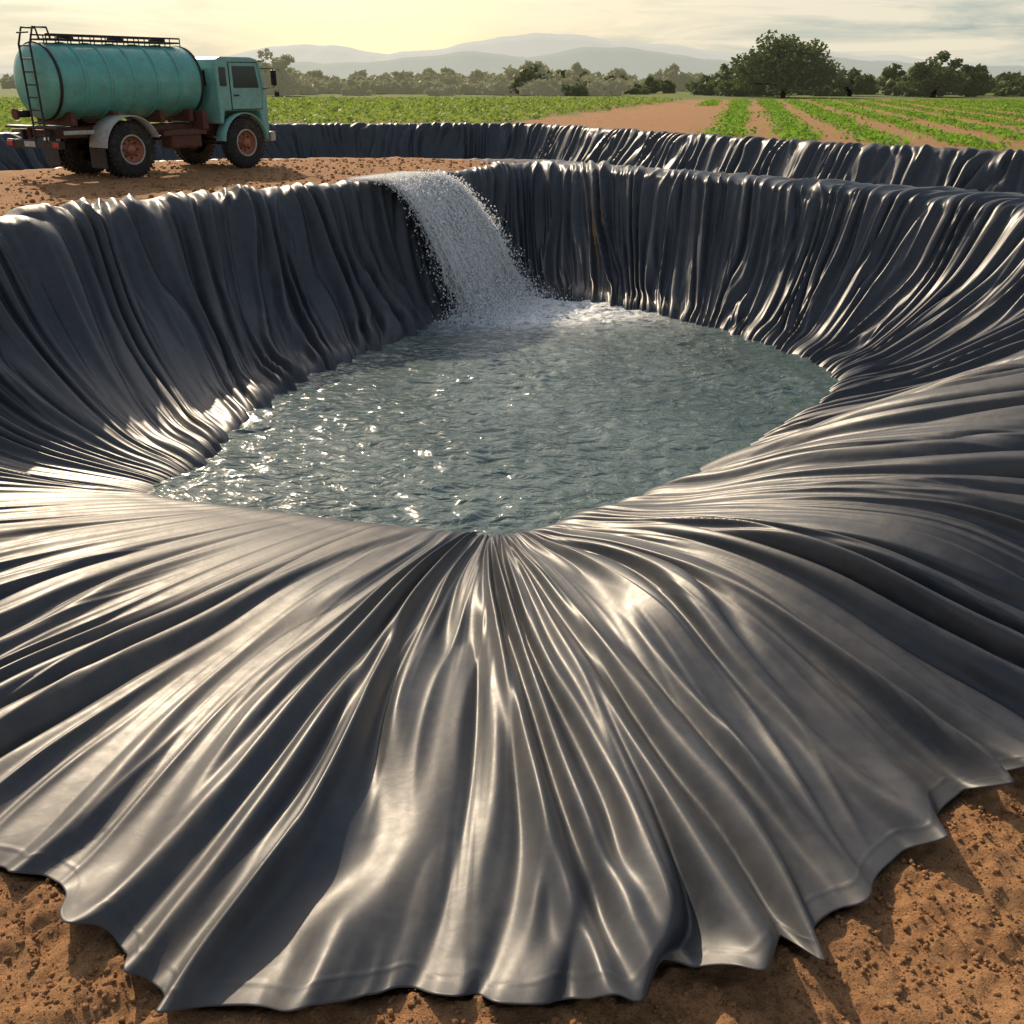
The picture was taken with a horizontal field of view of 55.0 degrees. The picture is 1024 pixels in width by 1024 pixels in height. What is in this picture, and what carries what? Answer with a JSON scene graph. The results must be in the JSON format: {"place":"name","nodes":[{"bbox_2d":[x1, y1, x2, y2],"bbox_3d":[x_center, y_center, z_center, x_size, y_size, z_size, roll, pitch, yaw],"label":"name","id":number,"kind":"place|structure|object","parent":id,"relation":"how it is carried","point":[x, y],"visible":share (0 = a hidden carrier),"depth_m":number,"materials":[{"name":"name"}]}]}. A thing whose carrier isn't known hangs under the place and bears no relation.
{"place":"outdoors","nodes":[
{"label":"outdoors","id":0,"kind":"place"},
{"bbox_2d":[146,299,838,536],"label":"water","id":1,"kind":"structure","parent":0,"point":[500,430],"depth_m":13.90,"materials":[{"name":"liquid"}]},
{"bbox_2d":[0,83,1023,1023],"bbox_3d":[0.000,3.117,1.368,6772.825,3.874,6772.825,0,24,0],"label":"ground","id":2,"kind":"structure","parent":0,"point":[742,987],"depth_m":5.47,"materials":[{"name":"brown soil"}]},
{"bbox_2d":[59,119,78,172],"bbox_3d":[-9.878,-8.325,22.387,0.225,1.166,1.166,16,28,32],"label":"tread","id":3,"kind":"object","parent":2,"relation":"on","point":[69,167],"visible":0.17,"depth_m":22.24,"materials":[{"name":"rubber"}]},
{"bbox_2d":[59,140,90,171],"bbox_3d":[-9.878,-8.325,22.387,0.280,1.130,1.130,16,28,32],"label":"tyre","id":4,"kind":"object","parent":3,"relation":"on","point":[87,156],"visible":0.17,"depth_m":22.66,"materials":[{"name":"rubber"}]},
{"bbox_2d":[77,140,86,157],"bbox_3d":[-9.944,-8.344,22.429,0.120,0.610,0.610,16,28,32],"label":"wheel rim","id":5,"kind":"object","parent":4,"relation":"in","point":[81,153],"visible":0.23,"depth_m":22.51,"materials":[{"name":"black metal"}]},
{"bbox_2d":[61,119,104,173],"bbox_3d":[-9.632,-8.256,22.229,0.225,1.166,1.166,16,28,32],"label":"tread","id":6,"kind":"object","parent":2,"relation":"on","point":[74,165],"visible":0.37,"depth_m":22.00,"materials":[{"name":"rubber"}]},
{"bbox_2d":[61,120,102,172],"bbox_3d":[-9.632,-8.256,22.229,0.280,1.130,1.130,16,28,32],"label":"tyre","id":7,"kind":"object","parent":6,"relation":"on","point":[78,160],"visible":0.41,"depth_m":21.98,"materials":[{"name":"rubber"}]},
{"bbox_2d":[106,120,122,176],"bbox_3d":[-8.568,-7.957,21.546,0.225,1.166,1.166,16,28,32],"label":"tread","id":8,"kind":"object","parent":2,"relation":"on","point":[112,171],"visible":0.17,"depth_m":21.49,"materials":[{"name":"rubber"}]},
{"bbox_2d":[106,121,155,177],"bbox_3d":[-8.322,-7.887,21.389,0.225,1.166,1.166,16,28,32],"label":"tread","id":9,"kind":"object","parent":2,"relation":"on","point":[110,136],"visible":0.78,"depth_m":21.20,"materials":[{"name":"rubber"}]},
{"bbox_2d":[104,122,153,176],"bbox_3d":[-8.322,-7.887,21.389,0.280,1.130,1.130,16,28,32],"label":"tyre","id":10,"kind":"object","parent":9,"relation":"on","point":[119,134],"visible":0.87,"depth_m":21.23,"materials":[{"name":"rubber"}]},
{"bbox_2d":[122,136,143,162],"bbox_3d":[-8.256,-7.869,21.347,0.120,0.610,0.610,16,28,32],"label":"wheel rim","id":11,"kind":"object","parent":10,"relation":"in","point":[130,149],"visible":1,"depth_m":21.39,"materials":[{"name":"red metal"}]},
{"bbox_2d":[121,134,145,164],"bbox_3d":[-8.210,-7.856,21.317,0.014,0.620,0.620,16,28,32],"label":"rim ring","id":12,"kind":"object","parent":11,"relation":"attached to","point":[143,146],"visible":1,"depth_m":21.33,"materials":[{"name":"paint"}]},
{"bbox_2d":[174,146,214,163],"bbox_3d":[-8.026,-9.374,24.776,0.225,1.166,1.166,16,28,32],"label":"tread","id":13,"kind":"object","parent":2,"relation":"on","point":[183,156],"visible":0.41,"depth_m":24.70,"materials":[{"name":"rubber"}]},
{"bbox_2d":[176,134,213,163],"bbox_3d":[-8.026,-9.374,24.776,0.280,1.130,1.130,16,28,32],"label":"tyre","id":14,"kind":"object","parent":13,"relation":"on","point":[202,153],"visible":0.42,"depth_m":24.92,"materials":[{"name":"rubber"}]},
{"bbox_2d":[201,138,221,144],"bbox_3d":[-7.265,-9.155,24.290,1.800,0.140,0.140,16,28,32],"label":"axle","id":15,"kind":"object","parent":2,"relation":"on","point":[209,141],"visible":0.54,"depth_m":24.36,"materials":[{"name":"metal"}]},
{"bbox_2d":[221,117,264,167],"bbox_3d":[-6.503,-8.946,23.799,0.225,1.166,1.166,16,28,32],"label":"tread","id":16,"kind":"object","parent":2,"relation":"on","point":[229,152],"visible":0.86,"depth_m":23.57,"materials":[{"name":"rubber"}]},
{"bbox_2d":[222,117,263,166],"bbox_3d":[-6.503,-8.946,23.799,0.280,1.130,1.130,16,28,32],"label":"tyre","id":17,"kind":"object","parent":16,"relation":"on","point":[237,127],"visible":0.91,"depth_m":23.64,"materials":[{"name":"rubber"}]},
{"bbox_2d":[238,131,255,154],"bbox_3d":[-6.425,-8.924,23.750,0.150,0.610,0.610,16,28,32],"label":"wheel rim","id":18,"kind":"object","parent":17,"relation":"in","point":[245,141],"visible":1,"depth_m":23.79,"materials":[{"name":"red metal"}]},
{"bbox_2d":[237,129,256,155],"bbox_3d":[-6.391,-8.914,23.727,0.015,0.620,0.620,16,28,32],"label":"rim ring","id":19,"kind":"object","parent":18,"relation":"attached to","point":[238,145],"visible":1,"depth_m":23.69,"materials":[{"name":"paint"}]},
{"bbox_2d":[257,48,302,95],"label":"broadleaf tree","id":20,"kind":"object","parent":2,"relation":"on","point":[279,65],"visible":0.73,"depth_m":129.27,"materials":[{"name":"green plant"}]},
{"bbox_2d":[0,94,683,132],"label":"crop rows","id":21,"kind":"object","parent":2,"relation":"on","point":[333,109],"visible":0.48,"depth_m":65.13,"materials":[{"name":"green plant"}]},
{"bbox_2d":[265,64,633,95],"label":"treeline","id":22,"kind":"object","parent":2,"relation":"on","point":[447,84],"visible":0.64,"depth_m":145.72,"materials":[{"name":"green plant"}]},
{"bbox_2d":[0,160,1023,1012],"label":"pond liner","id":23,"kind":"object","parent":2,"relation":"on","point":[748,706],"visible":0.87,"depth_m":8.03,"materials":[{"name":"black plastic"}]},
{"bbox_2d":[341,168,595,335],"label":"waterfall","id":24,"kind":"structure","parent":23,"relation":"on","point":[474,259],"depth_m":20.08,"materials":[{"name":"white liquid"}]},
{"bbox_2d":[0,121,1023,193],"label":"pond liner","id":25,"kind":"object","parent":2,"relation":"on","point":[926,165],"visible":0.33,"depth_m":36.87,"materials":[{"name":"black plastic"}]},
{"bbox_2d":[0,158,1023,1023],"bbox_3d":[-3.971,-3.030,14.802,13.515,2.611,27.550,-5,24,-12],"label":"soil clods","id":26,"kind":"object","parent":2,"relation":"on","point":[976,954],"visible":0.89,"depth_m":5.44,"materials":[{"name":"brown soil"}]},
{"bbox_2d":[0,60,1023,90],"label":"treeline","id":27,"kind":"object","parent":2,"relation":"on","point":[680,80],"visible":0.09,"depth_m":215.42,"materials":[{"name":"green plant"}]},
{"bbox_2d":[508,63,1023,96],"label":"treeline","id":28,"kind":"object","parent":2,"relation":"on","point":[893,79],"visible":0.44,"depth_m":143.38,"materials":[{"name":"green plant"}]},
{"bbox_2d":[728,29,845,97],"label":"broadleaf tree","id":29,"kind":"object","parent":2,"relation":"on","point":[777,64],"visible":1,"depth_m":122.67,"materials":[{"name":"green plant"}]},
{"bbox_2d":[829,67,878,95],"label":"broadleaf tree","id":30,"kind":"object","parent":2,"relation":"on","point":[856,81],"visible":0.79,"depth_m":138.17,"materials":[{"name":"green plant"}]},
{"bbox_2d":[690,98,1023,149],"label":"crop rows","id":31,"kind":"object","parent":2,"relation":"on","point":[732,118],"visible":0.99,"depth_m":51.00,"materials":[{"name":"green plant"}]},
{"bbox_2d":[904,50,972,96],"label":"broadleaf tree","id":32,"kind":"object","parent":2,"relation":"on","point":[932,76],"visible":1,"depth_m":128.47,"materials":[{"name":"green plant"}]},
{"bbox_2d":[958,63,993,96],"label":"broadleaf tree","id":33,"kind":"object","parent":2,"relation":"on","point":[979,72],"visible":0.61,"depth_m":135.63,"materials":[{"name":"green plant"}]},
{"bbox_3d":[-9.100,-8.102,21.890,0.350,0.400,0.400,16,28,32],"label":"differential","id":34,"kind":"object","parent":2,"relation":"on","visible":0},
{"bbox_2d":[151,135,160,140],"bbox_3d":[-8.326,-8.675,22.846,0.100,0.299,2.508,16,28,32],"label":"driveshaft","id":35,"kind":"object","parent":34,"relation":"attached to","point":[156,138],"visible":0.21,"depth_m":22.86,"materials":[{"name":"metal"}]},
{"bbox_2d":[0,47,1023,79],"bbox_3d":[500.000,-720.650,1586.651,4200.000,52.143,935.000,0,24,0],"label":"hills","id":36,"kind":"structure","parent":0,"point":[640,64],"depth_m":1407.20,"materials":[{"name":"grey"}]},
{"bbox_2d":[0,33,1023,73],"bbox_3d":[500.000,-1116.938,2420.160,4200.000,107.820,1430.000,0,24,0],"label":"hills","id":37,"kind":"structure","parent":0,"point":[532,45],"depth_m":2212.52,"materials":[{"name":"grey"}]},
{"bbox_2d":[0,0,1023,68],"label":"sky","id":38,"kind":"structure","parent":0,"point":[986,31],"materials":[{"name":"beige"}]},
{"bbox_3d":[-8.059,-10.866,22.813,0.025,0.180,0.025,16,28,32],"label":"rail post","id":39,"kind":"object","parent":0,"visible":0},
{"bbox_2d":[32,34,147,39],"bbox_3d":[-9.006,-10.405,21.540,0.039,0.036,3.300,16,28,32],"label":"walkway rail","id":40,"kind":"object","parent":39,"relation":"on","point":[85,36],"visible":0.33,"depth_m":21.27,"materials":[{"name":"metal"}]},
{"bbox_3d":[-7.953,-9.090,23.245,0.700,0.140,0.100,16,28,32],"label":"cross member","id":41,"kind":"object","parent":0,"visible":0},
{"bbox_2d":[27,122,184,137],"bbox_3d":[-8.768,-8.902,22.818,0.090,0.200,5.200,16,28,32],"label":"chassis rail","id":42,"kind":"object","parent":41,"relation":"attached to","point":[30,133],"visible":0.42,"depth_m":21.67,"materials":[{"name":"brown metal"}]},
{"bbox_2d":[20,130,27,138],"bbox_3d":[-10.372,-7.994,20.923,0.080,0.260,0.120,16,28,32],"label":"bumper bracket","id":43,"kind":"object","parent":42,"relation":"attached to","point":[24,134],"visible":0.76,"depth_m":20.88,"materials":[{"name":"metal"}]},
{"bbox_2d":[5,124,67,129],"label":"platform","id":44,"kind":"structure","parent":42,"relation":"on","point":[37,127],"depth_m":20.35,"materials":[{"name":"metal"}]},
{"bbox_2d":[11,128,27,132],"bbox_3d":[-10.562,-8.306,21.385,0.040,0.080,0.700,16,28,32],"label":"lamp bar","id":45,"kind":"object","parent":44,"relation":"attached to","point":[15,130],"visible":0.51,"depth_m":21.21,"materials":[{"name":"paint"}]},
{"bbox_2d":[18,26,39,142],"bbox_3d":[-9.799,-8.792,20.268,0.044,2.188,0.501,16,28,32],"label":"ladder rail","id":46,"kind":"object","parent":44,"relation":"attached to","point":[25,82],"visible":0.94,"depth_m":20.03,"materials":[{"name":"metal"}]},
{"bbox_2d":[29,26,50,142],"bbox_3d":[-9.472,-8.700,20.058,0.044,2.188,0.501,16,28,32],"label":"ladder rail","id":47,"kind":"object","parent":44,"relation":"on","point":[36,81],"visible":1,"depth_m":19.81,"materials":[{"name":"metal"}]},
{"bbox_2d":[64,130,94,134],"bbox_3d":[-8.957,-7.854,20.356,0.040,0.080,0.700,16,28,32],"label":"lamp bar","id":48,"kind":"object","parent":44,"relation":"attached to","point":[83,132],"visible":1,"depth_m":20.35,"materials":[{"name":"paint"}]},
{"bbox_2d":[37,112,77,125],"bbox_3d":[-9.674,-8.358,20.882,1.300,0.260,0.120,16,28,32],"label":"tank saddle","id":49,"kind":"object","parent":42,"relation":"on","point":[68,119],"visible":0.58,"depth_m":20.62,"materials":[{"name":"brown metal"}]},
{"bbox_2d":[13,42,201,119],"bbox_3d":[-8.828,-9.504,21.699,1.569,1.480,3.950,16,28,32],"label":"tank","id":50,"kind":"object","parent":49,"relation":"on","point":[72,74],"visible":0.83,"depth_m":20.94,"materials":[{"name":"teal metal"}]},
{"bbox_2d":[18,110,30,117],"bbox_3d":[-10.223,-8.310,20.523,0.140,0.140,0.300,16,28,32],"label":"outlet pipe","id":51,"kind":"object","parent":50,"relation":"attached to","point":[24,113],"visible":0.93,"depth_m":20.51,"materials":[{"name":"metal"}]},
{"bbox_2d":[11,108,19,119],"bbox_3d":[-10.309,-8.261,20.411,0.220,0.220,0.050,16,28,32],"label":"valve","id":52,"kind":"object","parent":51,"relation":"attached to","point":[15,113],"visible":1,"depth_m":20.38,"materials":[{"name":"brown metal"}]},
{"bbox_2d":[18,41,63,120],"bbox_3d":[-9.817,-8.935,20.405,1.607,1.516,0.060,16,28,32],"label":"tank band","id":53,"kind":"object","parent":50,"relation":"attached to","point":[60,81],"visible":0.62,"depth_m":20.02,"materials":[{"name":"metal"}]},
{"bbox_2d":[44,125,63,140],"bbox_3d":[-9.816,-8.645,22.173,0.620,0.632,1.354,16,28,32],"label":"mudguard","id":54,"kind":"object","parent":50,"relation":"attached to","point":[56,139],"visible":0.03,"depth_m":21.74,"materials":[{"name":"paint"}]},
{"bbox_2d":[44,149,60,164],"bbox_3d":[-10.217,-7.935,21.858,0.550,0.400,0.021,16,28,32],"label":"mud flap","id":55,"kind":"object","parent":54,"relation":"attached to","point":[52,156],"visible":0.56,"depth_m":21.85,"materials":[{"name":"rubber"}]},
{"bbox_2d":[54,42,89,118],"bbox_3d":[-9.479,-9.130,20.848,1.607,1.516,0.060,16,28,32],"label":"tank band","id":56,"kind":"object","parent":50,"relation":"attached to","point":[86,80],"visible":0.48,"depth_m":20.44,"materials":[{"name":"teal metal"}]},
{"bbox_2d":[79,43,113,118],"bbox_3d":[-9.140,-9.324,21.291,1.607,1.516,0.060,16,28,32],"label":"tank band","id":57,"kind":"object","parent":50,"relation":"attached to","point":[111,79],"visible":0.52,"depth_m":20.88,"materials":[{"name":"teal metal"}]},
{"bbox_2d":[32,38,178,44],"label":"walkway","id":58,"kind":"structure","parent":50,"relation":"on","point":[102,41],"depth_m":21.13,"materials":[{"name":"metal"}]},
{"bbox_2d":[56,35,73,38],"bbox_3d":[-9.387,-9.961,20.626,0.340,0.100,0.340,16,28,32],"label":"manhole cover","id":59,"kind":"object","parent":58,"relation":"on","point":[63,36],"visible":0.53,"depth_m":20.50,"materials":[{"name":"metal"}]},
{"bbox_2d":[106,37,122,40],"bbox_3d":[-8.698,-10.356,21.526,0.340,0.100,0.340,16,28,32],"label":"manhole cover","id":60,"kind":"object","parent":58,"relation":"on","point":[110,38],"visible":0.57,"depth_m":21.39,"materials":[{"name":"metal"}]},
{"bbox_2d":[149,39,164,41],"bbox_3d":[-8.068,-10.718,22.351,0.340,0.100,0.340,16,28,32],"label":"manhole cover","id":61,"kind":"object","parent":58,"relation":"on","point":[156,40],"visible":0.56,"depth_m":22.22,"materials":[{"name":"metal"}]},
{"bbox_2d":[107,43,137,114],"bbox_3d":[-8.802,-9.518,21.733,1.607,1.516,0.060,16,28,32],"label":"tank band","id":62,"kind":"object","parent":50,"relation":"attached to","point":[135,79],"visible":0.5,"depth_m":21.30,"materials":[{"name":"teal metal"}]},
{"bbox_2d":[89,115,159,147],"bbox_3d":[-8.407,-8.248,21.269,0.620,0.632,1.354,16,28,32],"label":"mudguard","id":63,"kind":"object","parent":50,"relation":"attached to","point":[102,127],"visible":0.88,"depth_m":20.94,"materials":[{"name":"paint"}]},
{"bbox_2d":[89,148,107,168],"bbox_3d":[-8.809,-7.538,20.954,0.550,0.400,0.020,16,28,32],"label":"mud flap","id":64,"kind":"object","parent":63,"relation":"attached to","point":[98,158],"visible":1,"depth_m":20.94,"materials":[{"name":"rubber"}]},
{"bbox_2d":[129,44,160,117],"bbox_3d":[-8.463,-9.713,22.176,1.607,1.516,0.060,16,28,32],"label":"tank band","id":65,"kind":"object","parent":50,"relation":"attached to","point":[158,80],"visible":0.47,"depth_m":21.76,"materials":[{"name":"teal metal"}]},
{"bbox_2d":[150,45,182,116],"bbox_3d":[-8.125,-9.907,22.618,1.607,1.516,0.060,16,28,32],"label":"tank band","id":66,"kind":"object","parent":50,"relation":"attached to","point":[180,79],"visible":0.47,"depth_m":22.21,"materials":[{"name":"teal metal"}]},
{"bbox_2d":[175,46,203,109],"bbox_3d":[-7.781,-10.104,23.068,1.607,1.516,0.060,16,28,32],"label":"tank band","id":67,"kind":"object","parent":50,"relation":"attached to","point":[201,76],"visible":0.41,"depth_m":22.62,"materials":[{"name":"metal"}]},
{"bbox_3d":[-8.248,-10.380,21.705,0.025,0.180,0.025,16,28,32],"label":"rail post","id":68,"kind":"object","parent":50,"relation":"on","visible":0},
{"bbox_2d":[45,33,179,39],"bbox_3d":[-8.563,-10.281,21.256,0.036,0.036,3.300,16,28,32],"label":"walkway rail","id":69,"kind":"object","parent":68,"relation":"on","point":[112,36],"visible":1,"depth_m":21.15,"materials":[{"name":"metal"}]},
{"bbox_2d":[80,111,117,123],"bbox_3d":[-9.100,-8.688,21.632,1.300,0.260,0.120,16,28,32],"label":"tank saddle","id":70,"kind":"object","parent":42,"relation":"on","point":[90,120],"visible":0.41,"depth_m":21.64,"materials":[{"name":"brown metal"}]},
{"bbox_2d":[126,110,165,122],"bbox_3d":[-8.412,-9.083,22.532,1.300,0.260,0.120,16,28,32],"label":"tank saddle","id":71,"kind":"object","parent":42,"relation":"on","point":[157,116],"visible":0.49,"depth_m":22.23,"materials":[{"name":"brown metal"}]},
{"bbox_2d":[165,109,193,120],"bbox_3d":[-7.953,-9.346,23.133,1.300,0.260,0.120,16,28,32],"label":"tank saddle","id":72,"kind":"object","parent":42,"relation":"on","point":[186,115],"visible":0.49,"depth_m":22.87,"materials":[{"name":"brown metal"}]},
{"bbox_2d":[49,123,218,138],"bbox_3d":[-8.113,-8.718,22.397,0.090,0.200,5.200,16,28,32],"label":"chassis rail","id":73,"kind":"object","parent":41,"relation":"attached to","point":[59,133],"visible":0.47,"depth_m":22.36,"materials":[{"name":"brown metal"}]},
{"bbox_2d":[48,131,55,140],"bbox_3d":[-9.537,-7.759,20.388,0.080,0.260,0.120,16,28,32],"label":"bumper bracket","id":74,"kind":"object","parent":73,"relation":"attached to","point":[51,135],"visible":0.74,"depth_m":20.34,"materials":[{"name":"metal"}]},
{"bbox_2d":[7,138,64,149],"bbox_3d":[-10.006,-7.728,20.640,2.000,0.160,0.100,16,28,32],"label":"bumper","id":75,"kind":"object","parent":74,"relation":"attached to","point":[42,144],"visible":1,"depth_m":20.46,"materials":[{"name":"metal"}]},
{"bbox_2d":[7,140,13,144],"bbox_3d":[-10.737,-7.904,21.042,0.220,0.100,0.030,16,28,32],"label":"tail light","id":76,"kind":"object","parent":75,"relation":"attached to","point":[10,142],"visible":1,"depth_m":21.01,"materials":[{"name":"red plastic"}]},
{"bbox_2d":[24,141,35,146],"bbox_3d":[-10.124,-7.731,20.646,0.400,0.110,0.016,16,28,32],"label":"number plate","id":77,"kind":"object","parent":75,"relation":"attached to","point":[29,143],"visible":1,"depth_m":20.63,"materials":[{"name":"paint"}]},
{"bbox_2d":[52,143,59,147],"bbox_3d":[-9.344,-7.512,20.149,0.220,0.100,0.030,16,28,32],"label":"tail light","id":78,"kind":"object","parent":75,"relation":"attached to","point":[56,145],"visible":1,"depth_m":20.12,"materials":[{"name":"red plastic"}]},
{"bbox_2d":[160,128,201,148],"bbox_3d":[-7.597,-8.586,22.594,0.420,0.400,0.850,16,28,32],"label":"fuel tank","id":79,"kind":"object","parent":73,"relation":"attached to","point":[181,141],"visible":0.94,"depth_m":22.38,"materials":[{"name":"brown metal"}]},
{"bbox_2d":[163,129,206,135],"bbox_3d":[-7.437,-8.635,22.384,0.030,0.100,1.200,16,28,32],"label":"side guard","id":80,"kind":"object","parent":79,"relation":"attached to","point":[183,132],"visible":1,"depth_m":22.35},
{"bbox_2d":[190,110,208,128],"bbox_3d":[-7.330,-9.178,22.997,0.500,0.400,0.160,16,28,32],"label":"tool box","id":81,"kind":"object","parent":73,"relation":"on","point":[200,121],"visible":0.78,"depth_m":22.89,"materials":[{"name":"brown metal"}]},
{"bbox_2d":[171,56,268,133],"bbox_3d":[-7.210,-10.125,23.949,2.000,1.730,1.490,16,28,32],"label":"cab","id":82,"kind":"object","parent":73,"relation":"on","point":[216,104],"visible":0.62,"depth_m":23.03,"materials":[{"name":"paint"}]},
{"bbox_2d":[201,69,205,85],"bbox_3d":[-7.640,-10.258,23.220,1.200,0.360,0.017,16,28,32],"label":"window","id":83,"kind":"structure","parent":82,"relation":"attached to","point":[203,71],"depth_m":22.90,"materials":[{"name":"black glass"}]},
{"bbox_2d":[218,67,226,85],"bbox_3d":[-6.717,-10.100,22.810,0.008,0.400,0.190,16,28,32],"label":"side window","id":84,"kind":"structure","parent":82,"relation":"attached to","point":[222,75],"depth_m":22.80,"materials":[{"name":"black glass"}]},
{"bbox_2d":[216,112,268,140],"bbox_3d":[-6.503,-9.281,23.652,0.340,0.613,1.353,16,28,32],"label":"mudguard","id":85,"kind":"object","parent":82,"relation":"attached to","point":[222,130],"visible":0.84,"depth_m":23.31,"materials":[{"name":"paint"}]},
{"bbox_2d":[228,63,261,108],"bbox_3d":[-6.327,-10.139,23.395,0.017,1.000,0.940,16,28,32],"label":"door","id":86,"kind":"structure","parent":82,"relation":"attached to","point":[248,98],"depth_m":23.44,"materials":[{"name":"metal"}]},
{"bbox_2d":[231,66,258,87],"bbox_3d":[-6.323,-10.313,23.308,0.010,0.470,0.770,16,28,32],"label":"truck window","id":87,"kind":"structure","parent":86,"relation":"in","point":[244,76],"depth_m":23.29,"materials":[{"name":"black glass"}]},
{"bbox_2d":[227,62,262,109],"bbox_3d":[-6.334,-10.140,23.399,0.012,1.040,0.980,16,28,32],"label":"door seal","id":88,"kind":"object","parent":82,"relation":"attached to","point":[230,86],"depth_m":23.23,"materials":[{"name":"teal rubber"}]},
{"bbox_2d":[263,131,275,140],"bbox_3d":[-6.748,-9.562,24.917,2.050,0.220,0.160,16,28,32],"label":"front bumper","id":89,"kind":"object","parent":82,"relation":"attached to","point":[272,135],"visible":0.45,"depth_m":24.37,"materials":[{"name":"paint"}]},
{"bbox_2d":[270,70,276,84],"bbox_3d":[-5.745,-10.463,23.687,0.170,0.340,0.050,16,28,32],"label":"mirror","id":90,"kind":"object","parent":82,"relation":"attached to","point":[273,77],"visible":1,"depth_m":23.66,"materials":[{"name":"metal"}]}
]}

